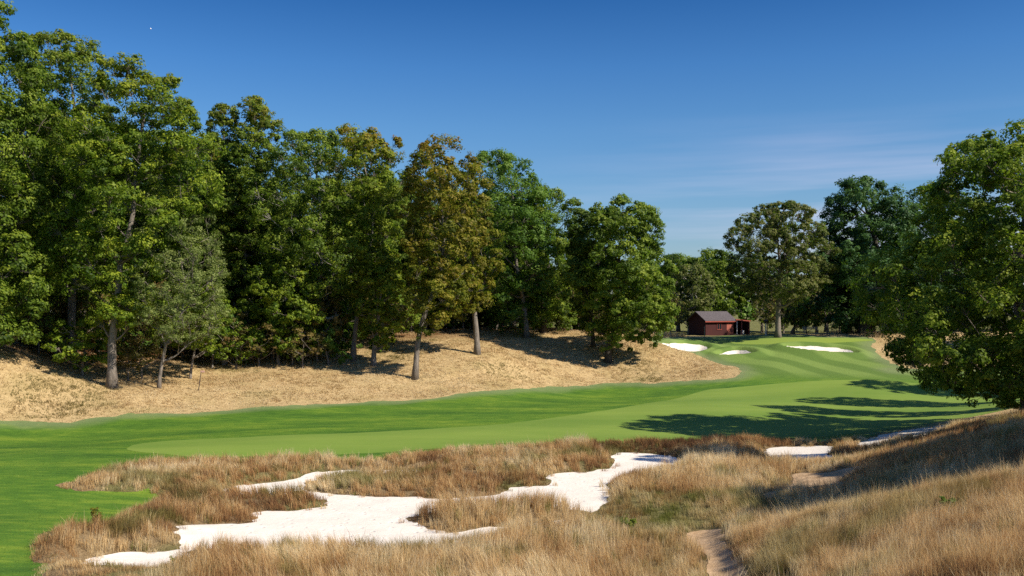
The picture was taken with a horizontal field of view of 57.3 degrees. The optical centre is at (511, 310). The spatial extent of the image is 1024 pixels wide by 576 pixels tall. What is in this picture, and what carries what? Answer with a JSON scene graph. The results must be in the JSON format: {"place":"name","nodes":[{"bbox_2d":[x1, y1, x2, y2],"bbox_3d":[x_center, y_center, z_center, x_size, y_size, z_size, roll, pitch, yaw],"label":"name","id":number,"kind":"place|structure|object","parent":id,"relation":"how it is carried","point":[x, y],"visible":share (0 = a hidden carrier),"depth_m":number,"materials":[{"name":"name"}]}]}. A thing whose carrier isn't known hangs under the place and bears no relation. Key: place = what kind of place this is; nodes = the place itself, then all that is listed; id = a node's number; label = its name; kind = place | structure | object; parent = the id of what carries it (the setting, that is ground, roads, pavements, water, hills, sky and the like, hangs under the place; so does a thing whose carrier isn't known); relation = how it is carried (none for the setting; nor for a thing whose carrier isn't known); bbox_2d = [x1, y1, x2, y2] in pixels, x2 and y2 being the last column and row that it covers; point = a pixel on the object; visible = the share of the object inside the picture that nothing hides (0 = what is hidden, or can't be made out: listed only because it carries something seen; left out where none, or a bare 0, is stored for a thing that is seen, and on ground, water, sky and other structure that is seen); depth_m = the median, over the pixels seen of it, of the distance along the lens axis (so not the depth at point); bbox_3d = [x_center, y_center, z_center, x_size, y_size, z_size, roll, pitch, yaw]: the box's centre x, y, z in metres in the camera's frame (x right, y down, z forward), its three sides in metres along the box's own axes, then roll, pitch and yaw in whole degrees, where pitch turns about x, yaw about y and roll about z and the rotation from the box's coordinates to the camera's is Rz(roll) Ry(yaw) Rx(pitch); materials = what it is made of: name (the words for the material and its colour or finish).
{"place":"outdoors","nodes":[
{"label":"outdoors","id":0,"kind":"place"},
{"bbox_2d":[0,313,1018,575],"bbox_3d":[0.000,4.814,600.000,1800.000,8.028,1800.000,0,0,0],"label":"ground","id":1,"kind":"structure","parent":0,"point":[246,399],"depth_m":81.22,"materials":[{"name":"beige plant"}]},
{"bbox_2d":[0,133,56,277],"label":"oak tree","id":2,"kind":"object","parent":1,"relation":"on","point":[49,184],"visible":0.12,"depth_m":87.35,"materials":[{"name":"green plant"}]},
{"bbox_2d":[0,292,57,344],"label":"shrub","id":3,"kind":"object","parent":1,"relation":"on","point":[44,317],"visible":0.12,"depth_m":84.33,"materials":[{"name":"green plant"}]},
{"bbox_2d":[0,122,69,274],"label":"oak tree","id":4,"kind":"object","parent":1,"relation":"on","point":[38,164],"visible":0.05,"depth_m":90.83,"materials":[{"name":"green plant"}]},
{"bbox_2d":[0,0,71,346],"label":"oak tree","id":5,"kind":"object","parent":1,"relation":"on","point":[33,287],"visible":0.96,"depth_m":75.58,"materials":[{"name":"green plant"}]},
{"bbox_2d":[16,305,63,353],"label":"shrub","id":6,"kind":"object","parent":1,"relation":"on","point":[43,330],"visible":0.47,"depth_m":83.55,"materials":[{"name":"green plant"}]},
{"bbox_2d":[40,318,76,354],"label":"shrub","id":7,"kind":"object","parent":1,"relation":"on","point":[43,343],"visible":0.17,"depth_m":85.33,"materials":[{"name":"green plant"}]},
{"bbox_2d":[15,231,107,318],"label":"sapling","id":8,"kind":"object","parent":1,"relation":"on","point":[79,297],"visible":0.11,"depth_m":88.58,"materials":[{"name":"green plant"}]},
{"bbox_2d":[42,296,85,352],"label":"shrub","id":9,"kind":"object","parent":1,"relation":"on","point":[61,304],"visible":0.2,"depth_m":86.86,"materials":[{"name":"green plant"}]},
{"bbox_2d":[0,134,134,301],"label":"oak tree","id":10,"kind":"object","parent":1,"relation":"on","point":[127,157],"visible":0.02,"depth_m":107.67,"materials":[{"name":"green plant"}]},
{"bbox_2d":[16,28,123,364],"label":"oak tree","id":11,"kind":"object","parent":1,"relation":"on","point":[82,56],"visible":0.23,"depth_m":84.59,"materials":[{"name":"green plant"}]},
{"bbox_2d":[30,153,130,342],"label":"maple tree","id":12,"kind":"object","parent":1,"relation":"on","point":[68,195],"visible":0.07,"depth_m":95.43,"materials":[{"name":"green plant"}]},
{"bbox_2d":[55,291,110,349],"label":"shrub","id":13,"kind":"object","parent":1,"relation":"on","point":[80,309],"visible":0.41,"depth_m":87.22,"materials":[{"name":"green plant"}]},
{"bbox_2d":[40,317,127,375],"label":"shrub","id":14,"kind":"object","parent":1,"relation":"on","point":[82,340],"visible":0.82,"depth_m":78.99,"materials":[{"name":"green plant"}]},
{"bbox_2d":[90,507,102,521],"bbox_3d":[-15.071,7.508,33.898,0.490,0.778,0.377,0,0,25],"label":"weed plant","id":15,"kind":"object","parent":1,"relation":"on","point":[93,512],"visible":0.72,"depth_m":33.84,"materials":[{"name":"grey plant"}]},
{"bbox_2d":[76,295,131,342],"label":"shrub","id":16,"kind":"object","parent":1,"relation":"on","point":[123,327],"visible":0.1,"depth_m":91.11,"materials":[{"name":"green plant"}]},
{"bbox_2d":[29,505,187,575],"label":"tall grass","id":17,"kind":"structure","parent":1,"relation":"on","point":[156,521],"depth_m":32.91,"materials":[{"name":"beige plant"}]},
{"bbox_2d":[98,332,153,380],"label":"shrub","id":18,"kind":"object","parent":1,"relation":"on","point":[139,354],"visible":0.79,"depth_m":81.40,"materials":[{"name":"green plant"}]},
{"bbox_2d":[95,262,156,318],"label":"sapling","id":19,"kind":"object","parent":1,"relation":"on","point":[115,267],"visible":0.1,"depth_m":95.98,"materials":[{"name":"green plant"}]},
{"bbox_2d":[33,51,228,388],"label":"oak tree","id":20,"kind":"object","parent":1,"relation":"on","point":[126,136],"visible":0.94,"depth_m":76.64,"materials":[{"name":"green plant"}]},
{"bbox_2d":[116,315,168,379],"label":"shrub","id":21,"kind":"object","parent":1,"relation":"on","point":[153,347],"visible":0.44,"depth_m":83.74,"materials":[{"name":"green plant"}]},
{"bbox_2d":[106,127,217,289],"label":"oak tree","id":22,"kind":"object","parent":1,"relation":"on","point":[127,211],"visible":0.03,"depth_m":107.58,"materials":[{"name":"green plant"}]},
{"bbox_2d":[147,279,195,355],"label":"shrub","id":23,"kind":"object","parent":1,"relation":"on","point":[157,285],"visible":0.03,"depth_m":98.03,"materials":[{"name":"green plant"}]},
{"bbox_2d":[145,301,205,359],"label":"shrub","id":24,"kind":"object","parent":1,"relation":"on","point":[167,350],"visible":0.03,"depth_m":95.18,"materials":[{"name":"green plant"}]},
{"bbox_2d":[121,184,231,388],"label":"willow tree","id":25,"kind":"object","parent":1,"relation":"on","point":[189,299],"visible":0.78,"depth_m":78.52,"materials":[{"name":"green plant"}]},
{"bbox_2d":[149,138,243,351],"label":"oak tree","id":26,"kind":"object","parent":1,"relation":"on","point":[200,224],"visible":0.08,"depth_m":100.65,"materials":[{"name":"green plant"}]},
{"bbox_2d":[159,279,236,378],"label":"sapling","id":27,"kind":"object","parent":1,"relation":"on","point":[209,347],"visible":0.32,"depth_m":85.41,"materials":[{"name":"green plant"}]},
{"bbox_2d":[60,450,356,493],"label":"tall grass","id":28,"kind":"structure","parent":1,"relation":"on","point":[174,472],"depth_m":46.50,"materials":[{"name":"beige plant"}]},
{"bbox_2d":[181,312,248,367],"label":"shrub","id":29,"kind":"object","parent":1,"relation":"on","point":[226,338],"visible":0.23,"depth_m":91.39,"materials":[{"name":"green plant"}]},
{"bbox_2d":[198,102,245,302],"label":"oak tree","id":30,"kind":"object","parent":1,"relation":"on","point":[223,227],"visible":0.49,"depth_m":98.12,"materials":[{"name":"green plant"}]},
{"bbox_2d":[126,476,326,525],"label":"tall grass","id":31,"kind":"structure","parent":1,"relation":"on","point":[184,506],"depth_m":40.24,"materials":[{"name":"beige plant"}]},
{"bbox_2d":[211,303,248,364],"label":"shrub","id":32,"kind":"object","parent":1,"relation":"on","point":[228,328],"visible":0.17,"depth_m":92.54,"materials":[{"name":"green plant"}]},
{"bbox_2d":[209,324,271,368],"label":"shrub","id":33,"kind":"object","parent":1,"relation":"on","point":[220,351],"visible":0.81,"depth_m":91.51,"materials":[{"name":"green plant"}]},
{"bbox_2d":[223,301,259,332],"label":"shrub","id":34,"kind":"object","parent":1,"relation":"on","point":[231,304],"visible":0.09,"depth_m":100.64,"materials":[{"name":"green plant"}]},
{"bbox_2d":[203,95,285,353],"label":"oak tree","id":35,"kind":"object","parent":1,"relation":"on","point":[257,140],"visible":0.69,"depth_m":98.03,"materials":[{"name":"green plant"}]},
{"bbox_2d":[225,194,266,299],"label":"oak tree","id":36,"kind":"object","parent":1,"relation":"on","point":[240,284],"visible":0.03,"depth_m":105.91,"materials":[{"name":"green plant"}]},
{"bbox_2d":[237,322,277,366],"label":"shrub","id":37,"kind":"object","parent":1,"relation":"on","point":[256,346],"visible":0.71,"depth_m":92.03,"materials":[{"name":"green plant"}]},
{"bbox_2d":[250,314,294,364],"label":"shrub","id":38,"kind":"object","parent":1,"relation":"on","point":[260,336],"visible":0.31,"depth_m":93.13,"materials":[{"name":"green plant"}]},
{"bbox_2d":[235,245,330,359],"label":"sapling","id":39,"kind":"object","parent":1,"relation":"on","point":[255,287],"visible":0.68,"depth_m":92.54,"materials":[{"name":"green plant"}]},
{"bbox_2d":[265,163,314,288],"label":"oak tree","id":40,"kind":"object","parent":1,"relation":"on","point":[275,211],"visible":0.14,"depth_m":108.88,"materials":[{"name":"green plant"}]},
{"bbox_2d":[264,312,321,364],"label":"shrub","id":41,"kind":"object","parent":1,"relation":"on","point":[284,345],"visible":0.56,"depth_m":93.10,"materials":[{"name":"green plant"}]},
{"bbox_2d":[279,326,328,368],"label":"shrub","id":42,"kind":"object","parent":1,"relation":"on","point":[304,343],"visible":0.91,"depth_m":92.50,"materials":[{"name":"green plant"}]},
{"bbox_2d":[289,295,347,361],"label":"shrub","id":43,"kind":"object","parent":1,"relation":"on","point":[336,320],"visible":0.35,"depth_m":95.20,"materials":[{"name":"green plant"}]},
{"bbox_2d":[241,127,400,355],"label":"oak tree","id":44,"kind":"object","parent":1,"relation":"on","point":[327,224],"visible":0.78,"depth_m":94.02,"materials":[{"name":"green plant"}]},
{"bbox_2d":[311,323,339,364],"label":"shrub","id":45,"kind":"object","parent":1,"relation":"on","point":[332,345],"visible":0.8,"depth_m":94.82,"materials":[{"name":"green plant"}]},
{"bbox_2d":[306,277,353,335],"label":"shrub","id":46,"kind":"object","parent":1,"relation":"on","point":[341,296],"visible":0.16,"depth_m":99.97,"materials":[{"name":"green plant"}]},
{"bbox_2d":[316,173,347,276],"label":"oak tree","id":47,"kind":"object","parent":1,"relation":"on","point":[325,187],"visible":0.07,"depth_m":113.72,"materials":[{"name":"green plant"}]},
{"bbox_2d":[320,290,363,351],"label":"sapling","id":48,"kind":"object","parent":1,"relation":"on","point":[342,344],"visible":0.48,"depth_m":99.16,"materials":[{"name":"green plant"}]},
{"bbox_2d":[337,349,352,367],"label":"shrub","id":49,"kind":"object","parent":1,"relation":"on","point":[342,358],"visible":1,"depth_m":93.69,"materials":[{"name":"green plant"}]},
{"bbox_2d":[323,123,408,361],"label":"oak tree","id":50,"kind":"object","parent":1,"relation":"on","point":[366,142],"visible":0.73,"depth_m":94.92,"materials":[{"name":"green plant"}]},
{"bbox_2d":[351,245,410,366],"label":"oak tree","id":51,"kind":"object","parent":1,"relation":"on","point":[389,286],"visible":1,"depth_m":94.08,"materials":[{"name":"green plant"}]},
{"bbox_2d":[334,174,437,298],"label":"oak tree","id":52,"kind":"object","parent":1,"relation":"on","point":[404,254],"visible":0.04,"depth_m":114.38,"materials":[{"name":"green plant"}]},
{"bbox_2d":[364,298,414,329],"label":"shrub","id":53,"kind":"object","parent":1,"relation":"on","point":[403,308],"visible":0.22,"depth_m":103.95,"materials":[{"name":"green plant"}]},
{"bbox_2d":[369,264,414,304],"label":"sapling","id":54,"kind":"object","parent":1,"relation":"on","point":[399,277],"visible":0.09,"depth_m":113.10,"materials":[{"name":"green plant"}]},
{"bbox_2d":[381,297,418,336],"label":"shrub","id":55,"kind":"object","parent":1,"relation":"on","point":[412,323],"visible":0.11,"depth_m":107.73,"materials":[{"name":"green plant"}]},
{"bbox_2d":[404,305,431,331],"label":"shrub","id":56,"kind":"object","parent":1,"relation":"on","point":[420,316],"visible":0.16,"depth_m":113.53,"materials":[{"name":"green plant"}]},
{"bbox_2d":[374,237,463,309],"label":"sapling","id":57,"kind":"object","parent":1,"relation":"on","point":[430,275],"visible":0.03,"depth_m":115.56,"materials":[{"name":"green plant"}]},
{"bbox_2d":[396,237,451,329],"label":"sapling","id":58,"kind":"object","parent":1,"relation":"on","point":[427,275],"visible":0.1,"depth_m":114.20,"materials":[{"name":"green plant"}]},
{"bbox_2d":[418,174,456,275],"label":"oak tree","id":59,"kind":"object","parent":1,"relation":"on","point":[434,204],"visible":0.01,"depth_m":120.17,"materials":[{"name":"green plant"}]},
{"bbox_2d":[393,133,483,379],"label":"oak tree","id":60,"kind":"object","parent":1,"relation":"on","point":[414,178],"visible":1,"depth_m":89.03,"materials":[{"name":"green plant"}]},
{"bbox_2d":[443,285,472,328],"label":"sapling","id":61,"kind":"object","parent":1,"relation":"on","point":[454,323],"visible":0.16,"depth_m":118.64,"materials":[{"name":"green plant"}]},
{"bbox_2d":[305,440,615,498],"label":"tall grass","id":62,"kind":"structure","parent":1,"relation":"on","point":[438,478],"depth_m":47.41,"materials":[{"name":"beige plant"}]},
{"bbox_2d":[444,161,505,354],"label":"oak tree","id":63,"kind":"object","parent":1,"relation":"on","point":[480,266],"visible":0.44,"depth_m":97.53,"materials":[{"name":"green plant"}]},
{"bbox_2d":[446,215,525,326],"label":"oak tree","id":64,"kind":"object","parent":1,"relation":"on","point":[503,253],"visible":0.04,"depth_m":125.98,"materials":[{"name":"green plant"}]},
{"bbox_2d":[478,267,506,326],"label":"sapling","id":65,"kind":"object","parent":1,"relation":"on","point":[486,323],"visible":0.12,"depth_m":122.72,"materials":[{"name":"green plant"}]},
{"bbox_2d":[470,191,518,325],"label":"oak tree","id":66,"kind":"object","parent":1,"relation":"on","point":[500,223],"visible":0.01,"depth_m":134.42,"materials":[{"name":"green plant"}]},
{"bbox_2d":[411,485,583,532],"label":"tall grass","id":67,"kind":"structure","parent":1,"relation":"on","point":[479,508],"depth_m":37.73,"materials":[{"name":"beige plant"}]},
{"bbox_2d":[483,295,514,329],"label":"shrub","id":68,"kind":"object","parent":1,"relation":"on","point":[490,315],"visible":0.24,"depth_m":118.16,"materials":[{"name":"green plant"}]},
{"bbox_2d":[0,335,1019,575],"bbox_3d":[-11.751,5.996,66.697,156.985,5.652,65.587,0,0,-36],"label":"rough turf","id":69,"kind":"structure","parent":1,"relation":"on","point":[765,364],"depth_m":69.28,"materials":[{"name":"green plant"}]},
{"bbox_2d":[662,343,706,350],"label":"bunker sand","id":70,"kind":"structure","parent":69,"relation":"on","point":[690,347],"depth_m":112.29,"materials":[{"name":"white sand"}]},
{"bbox_2d":[685,311,749,335],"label":"shed","id":71,"kind":"structure","parent":69,"relation":"on","point":[718,323],"depth_m":140.87,"materials":[{"name":"wood"}]},
{"bbox_2d":[723,200,840,337],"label":"ash tree","id":72,"kind":"object","parent":69,"relation":"on","point":[776,284],"visible":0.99,"depth_m":114.64,"materials":[{"name":"green plant"}]},
{"bbox_2d":[789,346,852,351],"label":"bunker sand","id":73,"kind":"structure","parent":69,"relation":"on","point":[818,348],"depth_m":108.89,"materials":[{"name":"white sand"}]},
{"bbox_2d":[463,147,561,337],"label":"maple tree","id":74,"kind":"object","parent":1,"relation":"on","point":[536,231],"visible":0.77,"depth_m":110.53,"materials":[{"name":"green plant"}]},
{"bbox_2d":[86,425,943,566],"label":"bunker sand","id":75,"kind":"structure","parent":1,"relation":"on","point":[376,516],"depth_m":39.31,"materials":[{"name":"white sand"}]},
{"bbox_2d":[495,230,544,327],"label":"oak tree","id":76,"kind":"object","parent":1,"relation":"on","point":[514,324],"visible":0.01,"depth_m":126.33,"materials":[{"name":"green plant"}]},
{"bbox_2d":[55,432,1017,575],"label":"tall grass","id":77,"kind":"structure","parent":1,"relation":"on","point":[719,465],"depth_m":31.67,"materials":[{"name":"beige plant"}]},
{"bbox_2d":[507,183,584,332],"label":"oak tree","id":78,"kind":"object","parent":1,"relation":"on","point":[558,308],"visible":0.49,"depth_m":114.24,"materials":[{"name":"green plant"}]},
{"bbox_2d":[127,380,1019,456],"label":"fairway","id":79,"kind":"structure","parent":1,"relation":"on","point":[823,408],"depth_m":67.96,"materials":[{"name":"green plant"}]},
{"bbox_2d":[559,207,600,347],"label":"oak tree","id":80,"kind":"object","parent":1,"relation":"on","point":[579,231],"visible":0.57,"depth_m":107.15,"materials":[{"name":"green plant"}]},
{"bbox_2d":[559,192,680,363],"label":"oak tree","id":81,"kind":"object","parent":1,"relation":"on","point":[624,277],"visible":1,"depth_m":101.66,"materials":[{"name":"green plant"}]},
{"bbox_2d":[620,513,636,527],"bbox_3d":[4.324,7.942,34.966,0.556,0.615,0.724,0,0,-22],"label":"weed plant","id":82,"kind":"object","parent":1,"relation":"on","point":[631,521],"visible":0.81,"depth_m":34.83,"materials":[{"name":"green plant"}]},
{"bbox_2d":[658,297,687,333],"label":"shrub","id":83,"kind":"object","parent":1,"relation":"on","point":[680,317],"visible":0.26,"depth_m":127.52,"materials":[{"name":"green plant"}]},
{"bbox_2d":[654,252,696,331],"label":"oak tree","id":84,"kind":"object","parent":1,"relation":"on","point":[677,260],"visible":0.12,"depth_m":173.00,"materials":[{"name":"green plant"}]},
{"bbox_2d":[589,432,795,457],"bbox_3d":[10.565,7.643,55.114,13.686,1.285,4.778,0,0,-12],"label":"heather","id":85,"kind":"object","parent":1,"relation":"on","point":[665,443],"visible":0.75,"depth_m":54.74,"materials":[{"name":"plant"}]},
{"bbox_2d":[667,262,719,333],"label":"oak tree","id":86,"kind":"object","parent":1,"relation":"on","point":[692,305],"visible":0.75,"depth_m":144.43,"materials":[{"name":"green plant"}]},
{"bbox_2d":[680,246,749,314],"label":"oak tree","id":87,"kind":"object","parent":1,"relation":"on","point":[707,261],"visible":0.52,"depth_m":155.15,"materials":[{"name":"green plant"}]},
{"bbox_2d":[721,290,757,320],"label":"shrub","id":88,"kind":"object","parent":1,"relation":"on","point":[745,311],"visible":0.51,"depth_m":157.10,"materials":[{"name":"green plant"}]},
{"bbox_2d":[596,327,902,361],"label":"dry fringe grass","id":89,"kind":"structure","parent":1,"relation":"on","point":[854,330],"depth_m":113.64,"materials":[{"name":"beige plant"}]},
{"bbox_2d":[751,293,782,333],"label":"shrub","id":90,"kind":"object","parent":1,"relation":"on","point":[766,315],"visible":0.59,"depth_m":149.24,"materials":[{"name":"green plant"}]},
{"bbox_2d":[758,289,790,332],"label":"shrub","id":91,"kind":"object","parent":1,"relation":"on","point":[782,323],"visible":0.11,"depth_m":159.98,"materials":[{"name":"green plant"}]},
{"bbox_2d":[773,288,813,333],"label":"shrub","id":92,"kind":"object","parent":1,"relation":"on","point":[782,310],"visible":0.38,"depth_m":138.72,"materials":[{"name":"green plant"}]},
{"bbox_2d":[784,300,825,333],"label":"shrub","id":93,"kind":"object","parent":1,"relation":"on","point":[812,312],"visible":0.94,"depth_m":136.94,"materials":[{"name":"green plant"}]},
{"bbox_2d":[801,292,832,332],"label":"shrub","id":94,"kind":"object","parent":1,"relation":"on","point":[807,300],"visible":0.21,"depth_m":140.48,"materials":[{"name":"green plant"}]},
{"bbox_2d":[807,292,835,330],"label":"shrub","id":95,"kind":"object","parent":1,"relation":"on","point":[812,300],"visible":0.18,"depth_m":138.10,"materials":[{"name":"green plant"}]},
{"bbox_2d":[818,217,869,332],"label":"maple tree","id":96,"kind":"object","parent":1,"relation":"on","point":[828,318],"visible":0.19,"depth_m":124.34,"materials":[{"name":"green plant"}]},
{"bbox_2d":[720,451,1023,575],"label":"tall grass","id":97,"kind":"structure","parent":1,"relation":"on","point":[909,528],"depth_m":22.81,"materials":[{"name":"beige plant"}]},
{"bbox_2d":[807,175,944,333],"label":"maple tree","id":98,"kind":"object","parent":1,"relation":"on","point":[881,225],"visible":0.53,"depth_m":117.94,"materials":[{"name":"green plant"}]},
{"bbox_2d":[780,408,1023,514],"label":"tall grass","id":99,"kind":"structure","parent":1,"relation":"on","point":[995,435],"depth_m":38.00,"materials":[{"name":"beige plant"}]},
{"bbox_2d":[842,118,1023,409],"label":"oak tree","id":100,"kind":"object","parent":1,"relation":"on","point":[997,291],"visible":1,"depth_m":55.53,"materials":[{"name":"green plant"}]},
{"bbox_2d":[890,185,989,331],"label":"maple tree","id":101,"kind":"object","parent":1,"relation":"on","point":[938,283],"visible":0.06,"depth_m":123.88,"materials":[{"name":"green plant"}]},
{"bbox_2d":[0,0,1023,306],"label":"sky","id":102,"kind":"structure","parent":0,"point":[706,113],"materials":[{"name":"blue"}]},
{"bbox_2d":[686,466,861,575],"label":"path","id":103,"kind":"structure","parent":0,"point":[719,561],"depth_m":31.24,"materials":[{"name":"beige sand"}]},
{"bbox_2d":[730,338,872,343],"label":"putting green","id":104,"kind":"object","parent":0,"point":[780,340],"visible":0.91,"depth_m":113.47,"materials":[{"name":"green plant"}]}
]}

